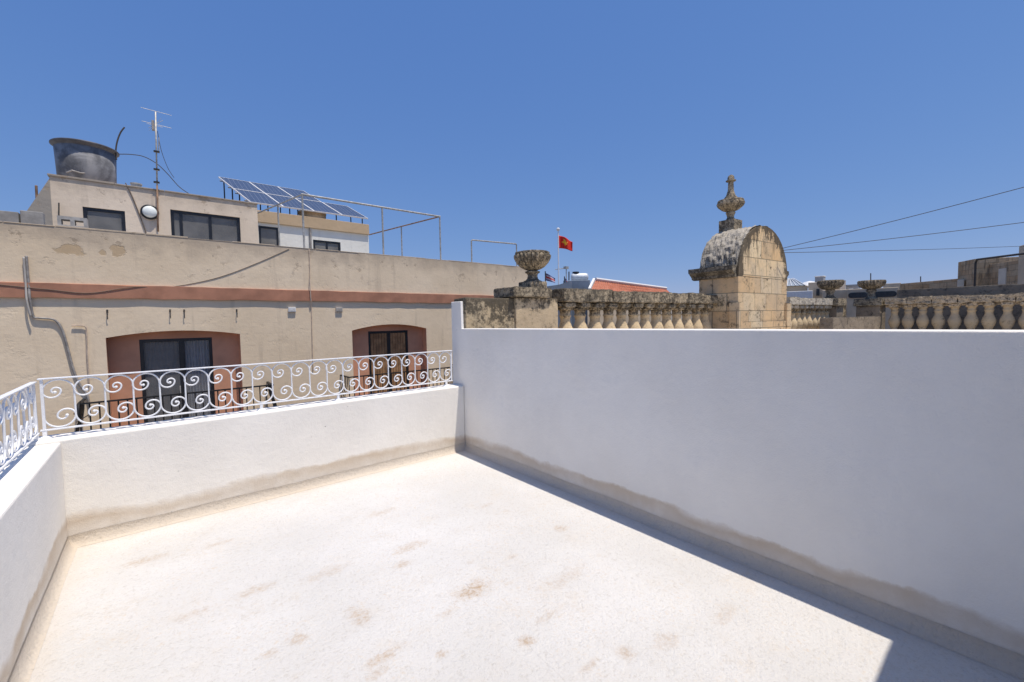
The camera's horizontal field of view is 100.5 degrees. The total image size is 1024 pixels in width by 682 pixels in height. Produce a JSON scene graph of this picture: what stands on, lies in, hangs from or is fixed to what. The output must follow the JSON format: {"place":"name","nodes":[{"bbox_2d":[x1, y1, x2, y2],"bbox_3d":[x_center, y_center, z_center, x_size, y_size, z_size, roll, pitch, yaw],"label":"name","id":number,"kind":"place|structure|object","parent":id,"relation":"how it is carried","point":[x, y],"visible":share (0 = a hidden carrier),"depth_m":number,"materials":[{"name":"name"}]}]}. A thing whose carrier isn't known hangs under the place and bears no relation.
{"place":"outdoors","nodes":[
{"label":"outdoors","id":0,"kind":"place"},
{"bbox_2d":[0,0,1023,292],"label":"sky","id":1,"kind":"structure","parent":0,"point":[621,127],"materials":[{"name":"blue"}]},
{"bbox_2d":[29,451,1023,681],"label":"terrace floor","id":2,"kind":"structure","parent":0,"point":[367,578],"depth_m":2.40,"materials":[{"name":"white concrete"}]},
{"bbox_2d":[0,443,76,681],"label":"parapet wall","id":3,"kind":"structure","parent":2,"relation":"on","point":[37,551],"depth_m":2.24,"materials":[{"name":"white paint"}]},
{"bbox_2d":[0,382,39,470],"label":"railing","id":4,"kind":"object","parent":3,"relation":"on","point":[10,410],"visible":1,"depth_m":2.64,"materials":[{"name":"white metal"}]},
{"bbox_2d":[10,384,464,547],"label":"parapet wall","id":5,"kind":"structure","parent":2,"relation":"on","point":[121,481],"depth_m":3.72,"materials":[{"name":"white paint"}]},
{"bbox_2d":[37,350,452,439],"bbox_3d":[-2.065,0.410,4.131,3.458,0.441,0.070,-3,4,-40],"label":"railing","id":6,"kind":"object","parent":5,"relation":"on","point":[44,430],"visible":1,"depth_m":3.72,"materials":[{"name":"white metal"}]},
{"bbox_2d":[466,584,565,681],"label":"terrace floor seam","id":7,"kind":"object","parent":2,"relation":"on","point":[518,635],"visible":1,"depth_m":2.16,"materials":[{"name":"white concrete"}]},
{"bbox_2d":[451,301,1023,679],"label":"party wall","id":8,"kind":"structure","parent":2,"relation":"on","point":[877,474],"depth_m":2.47,"materials":[{"name":"white paint"}]},
{"bbox_2d":[587,278,668,325],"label":"tiled roof house","id":9,"kind":"structure","parent":0,"point":[603,283],"depth_m":26.75,"materials":[{"name":"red tile"}]},
{"bbox_2d":[897,284,1009,297],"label":"grey block wall","id":10,"kind":"structure","parent":0,"point":[969,286],"depth_m":19.03,"materials":[{"name":"stone"}]},
{"bbox_2d":[897,284,1023,329],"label":"sooty wall","id":11,"kind":"structure","parent":0,"point":[991,290],"depth_m":12.82,"materials":[{"name":"stone"}]},
{"bbox_2d":[973,253,1023,285],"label":"pipe frame","id":12,"kind":"object","parent":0,"point":[975,266],"visible":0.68,"depth_m":14.97,"materials":[{"name":"grey metal"}]},
{"label":"ground","id":13,"kind":"structure","parent":0,"visible":0},
{"bbox_2d":[0,221,527,442],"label":"apartment building","id":14,"kind":"structure","parent":13,"relation":"on","point":[391,304],"depth_m":9.45,"materials":[{"name":"beige paint"}]},
{"bbox_2d":[0,210,20,222],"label":"parapet block","id":15,"kind":"object","parent":14,"relation":"on","point":[8,216],"depth_m":7.77,"materials":[{"name":"concrete"}]},
{"bbox_2d":[22,257,31,315],"bbox_3d":[-8.684,-0.971,7.610,0.093,1.053,0.055,0,3,12],"label":"grey conduit","id":16,"kind":"object","parent":14,"relation":"attached to","point":[25,285],"visible":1,"depth_m":7.61,"materials":[{"name":"plastic"}]},
{"bbox_2d":[20,210,45,224],"bbox_3d":[-9.013,-1.763,8.045,0.290,1.322,0.200,-3,4,-40],"label":"parapet block","id":17,"kind":"object","parent":14,"relation":"on","point":[31,217],"depth_m":7.95,"materials":[{"name":"concrete"}]},
{"bbox_2d":[25,256,90,409],"bbox_3d":[-8.412,-0.101,7.901,0.709,2.881,0.075,-3,4,-40],"label":"grey conduit","id":18,"kind":"object","parent":14,"relation":"attached to","point":[53,319],"visible":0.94,"depth_m":7.88,"materials":[{"name":"grey plastic"}]},
{"bbox_2d":[57,215,88,227],"bbox_3d":[-8.341,-2.246,8.092,0.396,0.190,0.200,-3,4,-40],"label":"hollow block","id":19,"kind":"object","parent":14,"relation":"on","point":[71,220],"depth_m":8.03,"materials":[{"name":"grey concrete"}]},
{"bbox_2d":[72,325,89,383],"bbox_3d":[-8.206,0.262,8.108,0.202,1.134,0.024,-3,4,-40],"label":"painted pipe","id":20,"kind":"object","parent":14,"relation":"attached to","point":[86,350],"visible":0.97,"depth_m":8.15,"materials":[{"name":"beige metal"}]},
{"bbox_2d":[73,401,88,422],"bbox_3d":[-7.994,1.291,7.874,0.755,0.420,0.213,1,4,35],"label":"satellite dish","id":21,"kind":"object","parent":14,"relation":"attached to","point":[78,413],"visible":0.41,"depth_m":7.67,"materials":[{"name":"black metal"}]},
{"bbox_2d":[27,173,258,243],"bbox_3d":[-10.484,-2.563,12.435,4.571,2.485,5.330,-3,4,-40],"label":"rooftop room","id":22,"kind":"object","parent":14,"relation":"on","point":[98,204],"visible":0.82,"depth_m":10.33,"materials":[{"name":"paint"}]},
{"bbox_2d":[35,185,37,197],"bbox_3d":[-10.396,-3.095,9.314,0.049,0.608,0.043,-3,4,-40],"label":"rusty pole","id":23,"kind":"object","parent":22,"relation":"attached to","point":[36,190],"visible":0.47,"depth_m":9.29,"materials":[{"name":"brown metal"}]},
{"bbox_2d":[49,137,119,182],"bbox_3d":[-10.694,-4.260,10.715,1.255,1.181,1.255,-3,4,-40],"label":"water tank","id":24,"kind":"object","parent":22,"relation":"on","point":[78,158],"visible":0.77,"depth_m":10.29,"materials":[{"name":"grey metal"}]},
{"bbox_2d":[115,127,124,159],"bbox_3d":[-10.070,-5.082,10.942,0.227,0.876,0.033,-3,4,-40],"label":"black hose","id":25,"kind":"object","parent":24,"relation":"attached to","point":[123,128],"visible":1,"depth_m":10.90,"materials":[{"name":"black rubber"}]},
{"bbox_2d":[119,154,187,192],"bbox_3d":[-9.287,-4.357,11.104,1.393,0.825,0.020,-3,4,-40],"label":"roof cable","id":26,"kind":"object","parent":24,"relation":"attached to","point":[158,165],"visible":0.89,"depth_m":11.08,"materials":[{"name":"black rubber"}]},
{"bbox_2d":[83,207,125,230],"bbox_3d":[-9.465,-2.723,9.904,0.708,0.671,0.050,-3,4,-40],"label":"window frame","id":27,"kind":"structure","parent":22,"relation":"in","point":[95,216],"depth_m":9.89,"materials":[{"name":"black metal"}]},
{"bbox_2d":[125,183,146,232],"bbox_3d":[-9.000,-3.165,10.191,0.348,1.166,0.023,-3,4,-40],"label":"roof cable","id":28,"kind":"object","parent":22,"relation":"attached to","point":[136,208],"visible":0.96,"depth_m":10.20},
{"bbox_2d":[130,182,141,186],"bbox_3d":[-9.261,-3.785,10.495,0.230,0.210,0.230,-3,4,-40],"label":"roof vent","id":29,"kind":"object","parent":22,"relation":"on","point":[136,184],"visible":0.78,"depth_m":10.41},
{"bbox_2d":[140,205,156,219],"bbox_3d":[-8.782,-3.131,10.318,0.356,0.356,0.124,-3,4,-40],"label":"satellite dish","id":30,"kind":"object","parent":22,"relation":"attached to","point":[149,212],"visible":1,"depth_m":10.28,"materials":[{"name":"white metal"}]},
{"bbox_2d":[141,107,171,231],"bbox_3d":[-8.620,-4.140,10.418,0.576,2.912,0.100,-3,4,-40],"label":"tv antenna","id":31,"kind":"object","parent":22,"relation":"attached to","point":[154,126],"visible":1,"depth_m":10.37,"materials":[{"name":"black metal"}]},
{"bbox_2d":[170,210,240,241],"bbox_3d":[-7.990,-2.838,11.158,1.475,0.966,0.050,-3,4,-40],"label":"window frame","id":32,"kind":"structure","parent":22,"relation":"in","point":[177,229],"depth_m":11.01,"materials":[{"name":"black metal"}]},
{"bbox_2d":[0,249,287,292],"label":"overhead cable","id":33,"kind":"object","parent":14,"relation":"attached to","point":[131,287],"visible":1,"depth_m":8.41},
{"bbox_2d":[139,337,215,422],"bbox_3d":[-7.306,1.053,9.356,1.239,2.225,0.237,-3,4,-40],"label":"balcony door","id":34,"kind":"structure","parent":14,"relation":"in","point":[176,353],"depth_m":9.32,"materials":[{"name":"black glass"}]},
{"bbox_2d":[288,307,295,311],"bbox_3d":[-5.386,-0.769,10.425,0.170,0.110,0.055,-3,4,-40],"label":"vent cover","id":35,"kind":"object","parent":14,"relation":"attached to","point":[291,309],"visible":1,"depth_m":10.40,"materials":[{"name":"white plastic"}]},
{"bbox_2d":[309,249,312,369],"bbox_3d":[-5.044,-0.762,10.697,0.047,3.056,0.081,-3,4,-40],"label":"vertical cable","id":36,"kind":"object","parent":14,"relation":"attached to","point":[311,308],"visible":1,"depth_m":10.72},
{"bbox_2d":[257,210,368,252],"bbox_3d":[-8.834,-2.940,16.960,3.956,2.712,6.480,-3,4,-40],"label":"rooftop room","id":37,"kind":"object","parent":14,"relation":"on","point":[326,234],"visible":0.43,"depth_m":14.49,"materials":[{"name":"paint"}]},
{"bbox_2d":[258,226,278,245],"bbox_3d":[-7.829,-2.641,13.763,0.582,2.080,0.050,-3,4,-40],"label":"window frame","id":38,"kind":"structure","parent":37,"relation":"in","point":[268,234],"depth_m":13.73,"materials":[{"name":"black metal"}]},
{"bbox_2d":[218,177,367,223],"bbox_3d":[-7.925,-5.089,15.523,4.270,1.701,2.940,-3,4,-40],"label":"solar array","id":39,"kind":"object","parent":37,"relation":"on","point":[264,194],"visible":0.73,"depth_m":15.17,"materials":[{"name":"blue glass"}]},
{"bbox_2d":[298,210,325,218],"bbox_3d":[-7.104,-4.410,15.140,0.920,0.360,0.920,-3,4,-40],"label":"roof cistern","id":40,"kind":"object","parent":37,"relation":"on","point":[314,214],"visible":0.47,"depth_m":14.79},
{"bbox_2d":[313,240,340,250],"bbox_3d":[-6.466,-3.226,14.865,0.913,0.519,0.050,-3,4,-40],"label":"window frame","id":41,"kind":"structure","parent":37,"relation":"in","point":[317,244],"depth_m":14.82,"materials":[{"name":"black metal"}]},
{"bbox_2d":[336,307,342,311],"bbox_3d":[-4.524,-0.822,11.143,0.170,0.110,0.055,-3,4,-40],"label":"vent cover","id":42,"kind":"object","parent":14,"relation":"attached to","point":[339,309],"visible":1,"depth_m":11.12,"materials":[{"name":"grey plastic"}]},
{"bbox_2d":[257,193,440,259],"bbox_3d":[-5.195,-2.738,13.218,4.702,2.588,3.712,-3,4,-40],"label":"pipe frame","id":43,"kind":"object","parent":14,"relation":"on","point":[327,198],"visible":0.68,"depth_m":12.11,"materials":[{"name":"grey metal"}]},
{"bbox_2d":[368,330,408,393],"bbox_3d":[-3.564,0.825,12.377,1.199,2.246,0.091,-3,4,-40],"label":"balcony door","id":44,"kind":"structure","parent":14,"relation":"in","point":[399,340],"depth_m":12.33,"materials":[{"name":"black metal"}]},
{"bbox_2d":[471,239,516,265],"bbox_3d":[-0.583,-3.023,14.670,2.000,0.870,0.046,-3,4,-40],"label":"pipe frame","id":45,"kind":"object","parent":14,"relation":"on","point":[492,242],"visible":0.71,"depth_m":14.46,"materials":[{"name":"grey metal"}]},
{"bbox_2d":[547,280,589,327],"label":"grey roof house","id":46,"kind":"structure","parent":13,"relation":"on","point":[580,284],"depth_m":24.68,"materials":[{"name":"white paint"}]},
{"bbox_2d":[545,271,554,282],"bbox_3d":[2.147,-2.413,23.908,0.580,2.998,0.120,-1,3,0],"label":"flag","id":47,"kind":"object","parent":46,"relation":"attached to","point":[548,277],"visible":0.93,"depth_m":23.84,"materials":[{"name":"multicoloured fabric"}]},
{"bbox_2d":[556,228,559,284],"bbox_3d":[2.942,-3.633,26.849,0.220,6.963,0.220,-3,4,-40],"label":"flagpole","id":48,"kind":"object","parent":46,"relation":"on","point":[557,229],"visible":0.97,"depth_m":26.71,"materials":[{"name":"white metal"}]},
{"bbox_2d":[559,236,572,250],"bbox_3d":[3.381,-6.142,26.704,0.856,0.984,0.228,-1,3,0],"label":"red flag","id":49,"kind":"object","parent":48,"relation":"attached to","point":[565,243],"visible":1,"depth_m":26.75,"materials":[{"name":"fabric"}]},
{"bbox_2d":[555,266,568,278],"bbox_3d":[3.175,-3.095,26.823,0.848,3.176,0.308,-1,3,-10],"label":"tv antenna","id":50,"kind":"object","parent":46,"relation":"on","point":[566,267],"visible":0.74,"depth_m":26.78,"materials":[{"name":"grey metal"}]},
{"bbox_2d":[571,272,587,279],"bbox_3d":[4.037,-3.859,25.436,1.036,0.568,0.477,-1,3,0],"label":"cylinder tank","id":51,"kind":"object","parent":46,"relation":"on","point":[578,276],"visible":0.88,"depth_m":25.23,"materials":[{"name":"white metal"}]},
{"bbox_2d":[787,278,807,291],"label":"skylight house","id":52,"kind":"structure","parent":13,"relation":"on","point":[794,284],"depth_m":33.44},
{"bbox_2d":[787,291,812,297],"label":"white house","id":53,"kind":"structure","parent":13,"relation":"on","point":[804,294],"depth_m":29.40,"materials":[{"name":"white paint"}]},
{"bbox_2d":[808,280,845,297],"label":"beige house","id":54,"kind":"structure","parent":13,"relation":"on","point":[815,289],"depth_m":31.55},
{"bbox_2d":[815,288,819,295],"bbox_3d":[22.647,-3.607,31.503,0.298,0.600,0.080,1,4,36],"label":"window","id":55,"kind":"structure","parent":54,"relation":"in","point":[817,290],"depth_m":31.49,"materials":[{"name":"black glass"}]},
{"bbox_2d":[814,276,825,281],"bbox_3d":[24.122,-4.777,33.316,0.620,0.600,0.620,-3,4,-40],"label":"roof tank","id":56,"kind":"object","parent":54,"relation":"on","point":[819,278],"visible":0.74,"depth_m":33.12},
{"bbox_2d":[822,288,852,316],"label":"house","id":57,"kind":"structure","parent":13,"relation":"on","point":[840,293],"depth_m":28.30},
{"bbox_2d":[846,284,859,288],"bbox_3d":[24.744,-3.536,30.878,0.820,1.082,0.780,-3,4,-40],"label":"roof tank","id":58,"kind":"object","parent":57,"relation":"on","point":[854,286],"visible":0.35,"depth_m":30.55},
{"bbox_2d":[847,287,898,328],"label":"louvred house","id":59,"kind":"structure","parent":13,"relation":"on","point":[888,292],"depth_m":26.29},
{"bbox_2d":[883,283,900,289],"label":"ochre house","id":60,"kind":"structure","parent":13,"relation":"on","point":[887,285],"depth_m":39.38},
{"bbox_2d":[900,279,957,289],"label":"rubble house","id":61,"kind":"structure","parent":13,"relation":"on","point":[937,284],"depth_m":27.68,"materials":[{"name":"stone"}]},
{"bbox_2d":[957,279,963,286],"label":"pale pier","id":62,"kind":"structure","parent":13,"relation":"on","point":[960,283],"depth_m":25.18,"materials":[{"name":"beige paint"}]},
{"bbox_2d":[958,257,1018,285],"bbox_3d":[29.627,2.368,24.293,6.000,14.200,1.621,0,3,22],"label":"ruined room","id":63,"kind":"object","parent":13,"relation":"on","point":[966,271],"visible":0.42,"depth_m":24.29,"materials":[{"name":"concrete"}]},
{"bbox_2d":[988,260,1017,284],"bbox_3d":[28.077,2.651,22.701,3.040,13.849,5.302,0,3,19],"label":"stone room","id":64,"kind":"object","parent":13,"relation":"on","point":[1003,273],"visible":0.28,"depth_m":23.03,"materials":[{"name":"beige stone"}]},
{"bbox_2d":[1017,245,1023,283],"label":"rendered pillar","id":65,"kind":"structure","parent":13,"relation":"on","point":[1021,268],"depth_m":14.19,"materials":[{"name":"beige paint"}]},
{"bbox_2d":[783,246,1017,252],"bbox_3d":[11.411,-2.535,11.693,11.602,0.736,0.012,-2,3,-22],"label":"overhead wire","id":66,"kind":"object","parent":65,"relation":"attached to","point":[891,250],"visible":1,"depth_m":10.98,"materials":[{"name":"black metal"}]},
{"bbox_3d":[8.509,5.428,5.915,14.902,10.395,10.978,-3,4,-35],"label":"palazzo","id":67,"kind":"object","parent":13,"relation":"on","visible":0},
{"bbox_2d":[454,297,514,327],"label":"stone wall","id":68,"kind":"structure","parent":67,"relation":"on","point":[488,312],"depth_m":5.75,"materials":[{"name":"beige stone"}]},
{"bbox_2d":[494,286,557,327],"bbox_3d":[0.231,-0.237,6.346,0.860,1.112,0.533,-3,4,-35],"label":"pedestal","id":69,"kind":"object","parent":67,"relation":"on","point":[535,307],"visible":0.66,"depth_m":6.13,"materials":[{"name":"stone"}]},
{"bbox_2d":[514,250,550,287],"bbox_3d":[0.306,-1.051,6.355,0.560,0.554,0.556,-3,4,-35],"label":"stone urn","id":70,"kind":"object","parent":69,"relation":"on","point":[532,262],"visible":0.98,"depth_m":6.20,"materials":[{"name":"stone"}]},
{"bbox_2d":[551,288,717,328],"bbox_3d":[2.498,-0.355,7.923,4.394,1.140,0.398,-3,4,-35],"label":"balustrade","id":71,"kind":"object","parent":67,"relation":"on","point":[694,306],"visible":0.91,"depth_m":7.57,"materials":[{"name":"stone"}]},
{"bbox_2d":[688,225,790,328],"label":"domed pier","id":72,"kind":"structure","parent":67,"relation":"on","point":[742,273],"depth_m":9.06,"materials":[{"name":"stone"}]},
{"bbox_2d":[716,175,744,232],"bbox_3d":[5.025,-3.029,9.783,0.592,1.545,0.592,-3,4,-35],"label":"finial urn","id":73,"kind":"object","parent":72,"relation":"on","point":[730,203],"visible":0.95,"depth_m":9.68,"materials":[{"name":"stone"}]},
{"bbox_2d":[781,187,1023,248],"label":"overhead wire","id":74,"kind":"object","parent":72,"relation":"attached to","point":[908,217],"visible":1,"depth_m":8.00,"materials":[{"name":"black metal"}]},
{"bbox_2d":[782,222,1023,250],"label":"overhead wire","id":75,"kind":"object","parent":72,"relation":"attached to","point":[907,236],"visible":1,"depth_m":8.67,"materials":[{"name":"black metal"}]},
{"bbox_2d":[786,297,832,328],"bbox_3d":[8.409,-0.661,12.061,3.316,1.134,0.403,-3,4,-35],"label":"balustrade","id":76,"kind":"object","parent":67,"relation":"on","point":[807,313],"visible":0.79,"depth_m":11.80,"materials":[{"name":"grey stone"}]},
{"bbox_2d":[829,298,846,317],"bbox_3d":[9.638,-0.737,12.918,0.666,1.117,0.662,-3,4,-35],"label":"pedestal","id":77,"kind":"object","parent":67,"relation":"on","point":[836,310],"visible":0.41,"depth_m":12.62,"materials":[{"name":"stone"}]},
{"bbox_2d":[817,280,844,297],"bbox_3d":[9.627,-1.550,12.877,0.684,0.556,0.684,-3,4,-35],"label":"stone bowl","id":78,"kind":"object","parent":77,"relation":"on","point":[829,287],"visible":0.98,"depth_m":12.73,"materials":[{"name":"stone"}]},
{"bbox_2d":[843,306,845,316],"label":"corner wall","id":79,"kind":"structure","parent":67,"relation":"on","point":[844,311],"depth_m":14.14,"materials":[{"name":"stone"}]},
{"bbox_2d":[819,316,880,328],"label":"corner wall","id":80,"kind":"structure","parent":67,"relation":"on","point":[867,322],"depth_m":11.51,"materials":[{"name":"stone"}]},
{"bbox_2d":[853,298,885,328],"bbox_3d":[11.575,-0.809,13.738,0.742,1.115,0.740,-3,4,-35],"label":"pedestal","id":81,"kind":"object","parent":67,"relation":"on","point":[871,307],"visible":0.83,"depth_m":13.51,"materials":[{"name":"stone"}]},
{"bbox_2d":[857,280,886,298],"bbox_3d":[11.561,-1.645,13.692,0.728,0.599,0.728,-3,4,-35],"label":"stone bowl","id":82,"kind":"object","parent":81,"relation":"on","point":[871,286],"visible":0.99,"depth_m":13.56,"materials":[{"name":"stone"}]},
{"bbox_2d":[884,292,1023,329],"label":"balustrade","id":83,"kind":"object","parent":67,"relation":"on","point":[989,303],"visible":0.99,"depth_m":11.98,"materials":[{"name":"stone"}]}
]}

